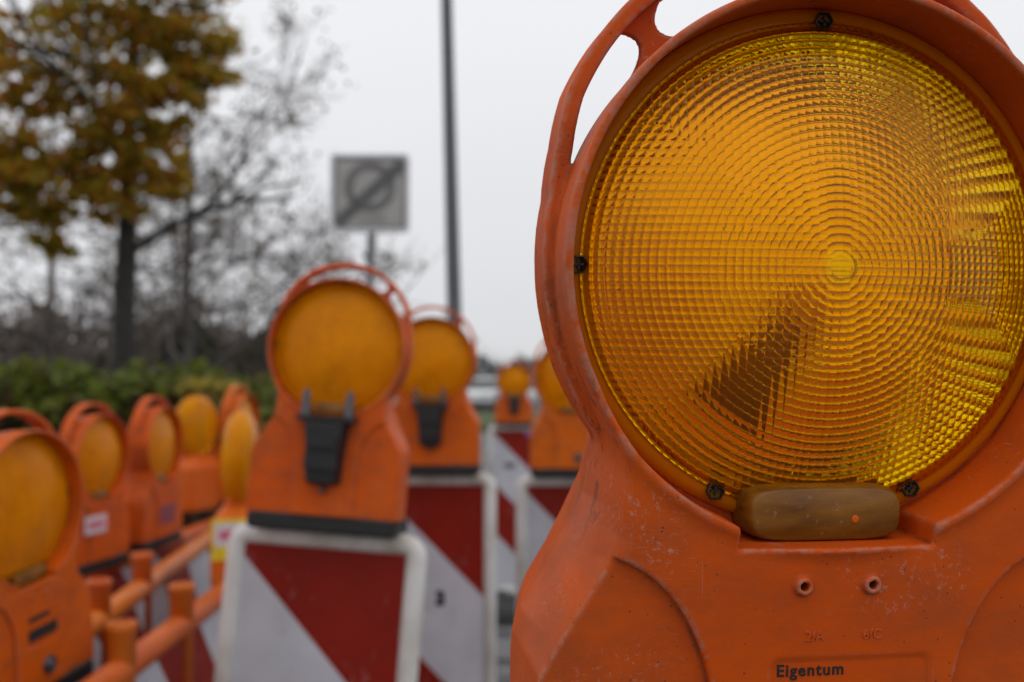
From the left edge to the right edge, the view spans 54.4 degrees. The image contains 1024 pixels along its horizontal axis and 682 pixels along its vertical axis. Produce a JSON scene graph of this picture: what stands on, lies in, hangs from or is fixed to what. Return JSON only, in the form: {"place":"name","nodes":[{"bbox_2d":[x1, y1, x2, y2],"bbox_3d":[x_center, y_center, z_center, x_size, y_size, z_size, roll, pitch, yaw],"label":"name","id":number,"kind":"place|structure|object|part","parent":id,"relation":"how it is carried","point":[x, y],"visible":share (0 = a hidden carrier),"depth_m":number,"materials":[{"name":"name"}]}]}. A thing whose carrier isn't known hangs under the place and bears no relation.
{"place":"outdoors","nodes":[
{"label":"outdoors","id":0,"kind":"place"},
{"bbox_2d":[59,396,540,630],"bbox_3d":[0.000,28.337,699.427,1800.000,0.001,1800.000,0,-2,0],"label":"ground","id":1,"kind":"structure","parent":0,"point":[484,452],"depth_m":20.75,"materials":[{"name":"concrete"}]},
{"bbox_2d":[0,31,264,366],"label":"bare tree","id":2,"kind":"object","parent":1,"relation":"on","point":[47,305],"visible":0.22,"depth_m":24.03,"materials":[{"name":"grey plant"}]},
{"bbox_2d":[0,354,277,528],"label":"hedge","id":3,"kind":"object","parent":1,"relation":"on","point":[56,392],"visible":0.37,"depth_m":6.29,"materials":[{"name":"green plant"}]},
{"bbox_2d":[175,376,247,400],"bbox_3d":[-1.773,0.284,5.897,0.424,0.156,0.238,0,-2,0],"label":"yellow leaf spray","id":4,"kind":"object","parent":3,"relation":"on","point":[209,387],"visible":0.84,"depth_m":5.85,"materials":[{"name":"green plant"}]},
{"bbox_2d":[80,528,210,681],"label":"barrier fence","id":5,"kind":"object","parent":1,"relation":"on","point":[142,598],"visible":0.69,"depth_m":2.00,"materials":[{"name":"orange plastic"}]},
{"bbox_2d":[0,409,93,681],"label":"warning lamp","id":6,"kind":"object","parent":5,"relation":"attached to","point":[46,631],"visible":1,"depth_m":1.38,"materials":[{"name":"orange plastic"}]},
{"bbox_2d":[81,518,213,595],"bbox_3d":[-1.000,1.030,3.013,0.100,1.014,2.105,0,-2,4],"label":"barrier fence","id":7,"kind":"object","parent":1,"relation":"on","point":[120,575],"visible":0.06,"depth_m":2.79,"materials":[{"name":"orange plastic"}]},
{"bbox_2d":[59,402,129,575],"bbox_3d":[-1.054,0.358,2.463,0.111,0.412,0.233,0,-2,12],"label":"warning lamp","id":8,"kind":"object","parent":7,"relation":"attached to","point":[99,445],"visible":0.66,"depth_m":2.44,"materials":[{"name":"orange plastic"}]},
{"bbox_2d":[124,396,182,551],"bbox_3d":[-1.005,0.358,2.750,0.110,0.412,0.233,0,-2,6],"label":"warning lamp","id":9,"kind":"object","parent":7,"relation":"attached to","point":[152,496],"visible":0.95,"depth_m":2.69,"materials":[{"name":"orange plastic"}]},
{"bbox_2d":[176,395,219,511],"bbox_3d":[-1.048,0.366,3.297,0.106,0.372,0.205,-1,-2,22],"label":"hoodless warning lamp","id":10,"kind":"object","parent":7,"relation":"attached to","point":[199,477],"visible":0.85,"depth_m":3.25,"materials":[{"name":"orange plastic"}]},
{"bbox_2d":[210,385,259,507],"bbox_3d":[-0.964,0.359,3.450,0.111,0.411,0.233,0,-2,6],"label":"warning lamp","id":11,"kind":"object","parent":7,"relation":"on","point":[245,400],"visible":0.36,"depth_m":3.37,"materials":[{"name":"orange plastic"}]},
{"bbox_2d":[0,0,302,373],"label":"maple tree","id":12,"kind":"object","parent":1,"relation":"on","point":[24,180],"visible":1,"depth_m":12.35,"materials":[{"name":"orange plant"}]},
{"bbox_2d":[0,273,303,384],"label":"wood","id":13,"kind":"object","parent":1,"relation":"on","point":[104,360],"visible":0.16,"depth_m":47.08,"materials":[{"name":"plant"}]},
{"bbox_2d":[82,580,223,681],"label":"barrier fence","id":14,"kind":"object","parent":1,"relation":"on","point":[180,644],"visible":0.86,"depth_m":1.65,"materials":[{"name":"orange plastic"}]},
{"bbox_2d":[210,410,258,588],"bbox_3d":[-0.586,0.336,2.147,0.106,0.372,0.205,0,-2,-9],"label":"hoodless warning lamp","id":15,"kind":"object","parent":14,"relation":"attached to","point":[240,435],"visible":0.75,"depth_m":2.06,"materials":[{"name":"orange plastic"}]},
{"bbox_2d":[12,147,305,381],"bbox_3d":[-9.086,-1.357,27.206,9.096,7.664,7.692,-2,-3,40],"label":"bare tree","id":16,"kind":"object","parent":1,"relation":"on","point":[172,361],"visible":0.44,"depth_m":26.63,"materials":[{"name":"grey plant"}]},
{"bbox_2d":[0,0,486,376],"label":"bare tree","id":17,"kind":"object","parent":1,"relation":"on","point":[187,313],"visible":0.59,"depth_m":21.80,"materials":[{"name":"grey plant"}]},
{"bbox_2d":[230,330,270,401],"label":"evergreen bush","id":18,"kind":"object","parent":1,"relation":"on","point":[235,366],"visible":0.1,"depth_m":41.11,"materials":[{"name":"green plant"}]},
{"bbox_2d":[26,412,538,431],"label":"grass verge","id":19,"kind":"object","parent":1,"relation":"on","point":[487,420],"depth_m":32.23,"materials":[{"name":"green plant"}]},
{"bbox_2d":[154,316,220,384],"bbox_3d":[-12.339,0.923,37.994,2.508,3.918,2.760,0,-2,0],"label":"evergreen bush","id":20,"kind":"object","parent":19,"relation":"on","point":[207,356],"visible":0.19,"depth_m":37.54,"materials":[{"name":"green plant"}]},
{"bbox_2d":[206,223,481,408],"bbox_3d":[-5.520,-0.039,29.617,9.264,7.715,8.594,0,-2,0],"label":"bare tree","id":21,"kind":"object","parent":1,"relation":"on","point":[332,250],"visible":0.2,"depth_m":30.17,"materials":[{"name":"grey plant"}]},
{"bbox_2d":[330,154,409,286],"bbox_3d":[-1.141,0.112,7.982,0.636,3.232,0.106,0,-2,0],"label":"traffic sign","id":22,"kind":"object","parent":1,"relation":"on","point":[370,194],"visible":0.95,"depth_m":7.99,"materials":[{"name":"metal"}]},
{"bbox_2d":[441,0,461,327],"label":"street lamp","id":23,"kind":"object","parent":1,"relation":"on","point":[453,280],"visible":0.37,"depth_m":13.01,"materials":[{"name":"metal"}]},
{"bbox_2d":[467,378,499,411],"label":"parked car","id":24,"kind":"object","parent":1,"relation":"on","point":[487,390],"visible":0.37,"depth_m":42.20,"materials":[{"name":"white paint"}]},
{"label":"windows","id":25,"kind":"part","parent":24,"relation":"part of","materials":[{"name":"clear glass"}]},
{"bbox_2d":[496,591,515,625],"bbox_3d":[-0.001,1.581,6.128,0.400,0.152,0.800,0,-2,-2],"label":"foot plate","id":26,"kind":"object","parent":1,"relation":"on","point":[505,606],"visible":0.12,"depth_m":5.75,"materials":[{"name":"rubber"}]},
{"bbox_2d":[488,425,531,591],"bbox_3d":[0.003,1.323,6.138,0.311,1.604,0.040,1,-2,-2],"label":"beacon board","id":27,"kind":"object","parent":26,"relation":"on","point":[508,457],"visible":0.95,"depth_m":6.14,"materials":[{"name":"white plastic"}]},
{"bbox_2d":[495,359,532,425],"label":"warning lamp","id":28,"kind":"object","parent":27,"relation":"attached to","point":[513,406],"visible":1,"depth_m":6.13,"materials":[{"name":"orange plastic"}]},
{"bbox_2d":[474,348,538,377],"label":"distant trees","id":29,"kind":"object","parent":1,"relation":"on","point":[491,371],"visible":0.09,"depth_m":151.33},
{"bbox_2d":[528,378,541,405],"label":"parked car","id":30,"kind":"object","parent":1,"relation":"on","point":[535,400],"visible":0.01,"depth_m":40.88,"materials":[{"name":"grey paint"}]},
{"bbox_2d":[496,629,511,681],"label":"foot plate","id":31,"kind":"object","parent":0,"point":[503,640],"visible":0.17,"depth_m":4.72,"materials":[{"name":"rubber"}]},
{"bbox_2d":[0,0,1023,377],"label":"sky","id":32,"kind":"structure","parent":0,"point":[514,60],"materials":[{"name":"white"}]},
{"bbox_3d":[0.166,1.451,2.738,0.400,0.152,0.800,0,-2,-3],"label":"foot plate","id":33,"kind":"object","parent":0,"visible":0},
{"bbox_2d":[516,475,574,603],"bbox_3d":[0.166,1.175,2.749,0.311,1.604,0.040,0,-2,-3],"label":"beacon board","id":34,"kind":"object","parent":33,"relation":"on","point":[540,502],"visible":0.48,"depth_m":2.76,"materials":[{"name":"white plastic"}]},
{"bbox_2d":[530,341,587,477],"bbox_3d":[0.166,0.171,2.784,0.233,0.412,0.115,0,-2,-3],"label":"warning lamp","id":35,"kind":"object","parent":34,"relation":"attached to","point":[558,432],"visible":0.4,"depth_m":2.73,"materials":[{"name":"orange plastic"}]},
{"label":"beacon board","id":36,"kind":"object","parent":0,"visible":0},
{"bbox_2d":[510,0,1023,681],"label":"warning lamp","id":37,"kind":"object","parent":36,"relation":"attached to","point":[778,260],"visible":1,"depth_m":0.38,"materials":[{"name":"orange plastic"}]},
{"bbox_3d":[-0.374,1.399,1.396,0.400,0.152,0.800,0,-2,5],"label":"foot plate","id":38,"kind":"object","parent":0,"visible":0},
{"bbox_2d":[214,522,426,681],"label":"beacon board","id":39,"kind":"object","parent":38,"relation":"on","point":[299,606],"visible":0.85,"depth_m":1.50,"materials":[{"name":"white plastic"}]},
{"bbox_2d":[246,262,412,538],"bbox_3d":[-0.267,0.084,1.527,0.233,0.411,0.139,4,-6,5],"label":"warning lamp","id":40,"kind":"object","parent":39,"relation":"attached to","point":[330,453],"visible":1,"depth_m":1.49,"materials":[{"name":"orange plastic"}]},
{"bbox_3d":[-0.193,1.437,2.396,0.400,0.152,0.800,0,-2,3],"label":"foot plate","id":41,"kind":"object","parent":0,"visible":0},
{"bbox_2d":[404,472,495,681],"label":"beacon board","id":42,"kind":"object","parent":41,"relation":"on","point":[452,524],"visible":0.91,"depth_m":2.42,"materials":[{"name":"white plastic"}]},
{"bbox_2d":[394,306,480,475],"bbox_3d":[-0.194,0.119,2.432,0.233,0.411,0.139,0,-2,3],"label":"warning lamp","id":43,"kind":"object","parent":42,"relation":"attached to","point":[437,417],"visible":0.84,"depth_m":2.40,"materials":[{"name":"orange plastic"}]}
]}

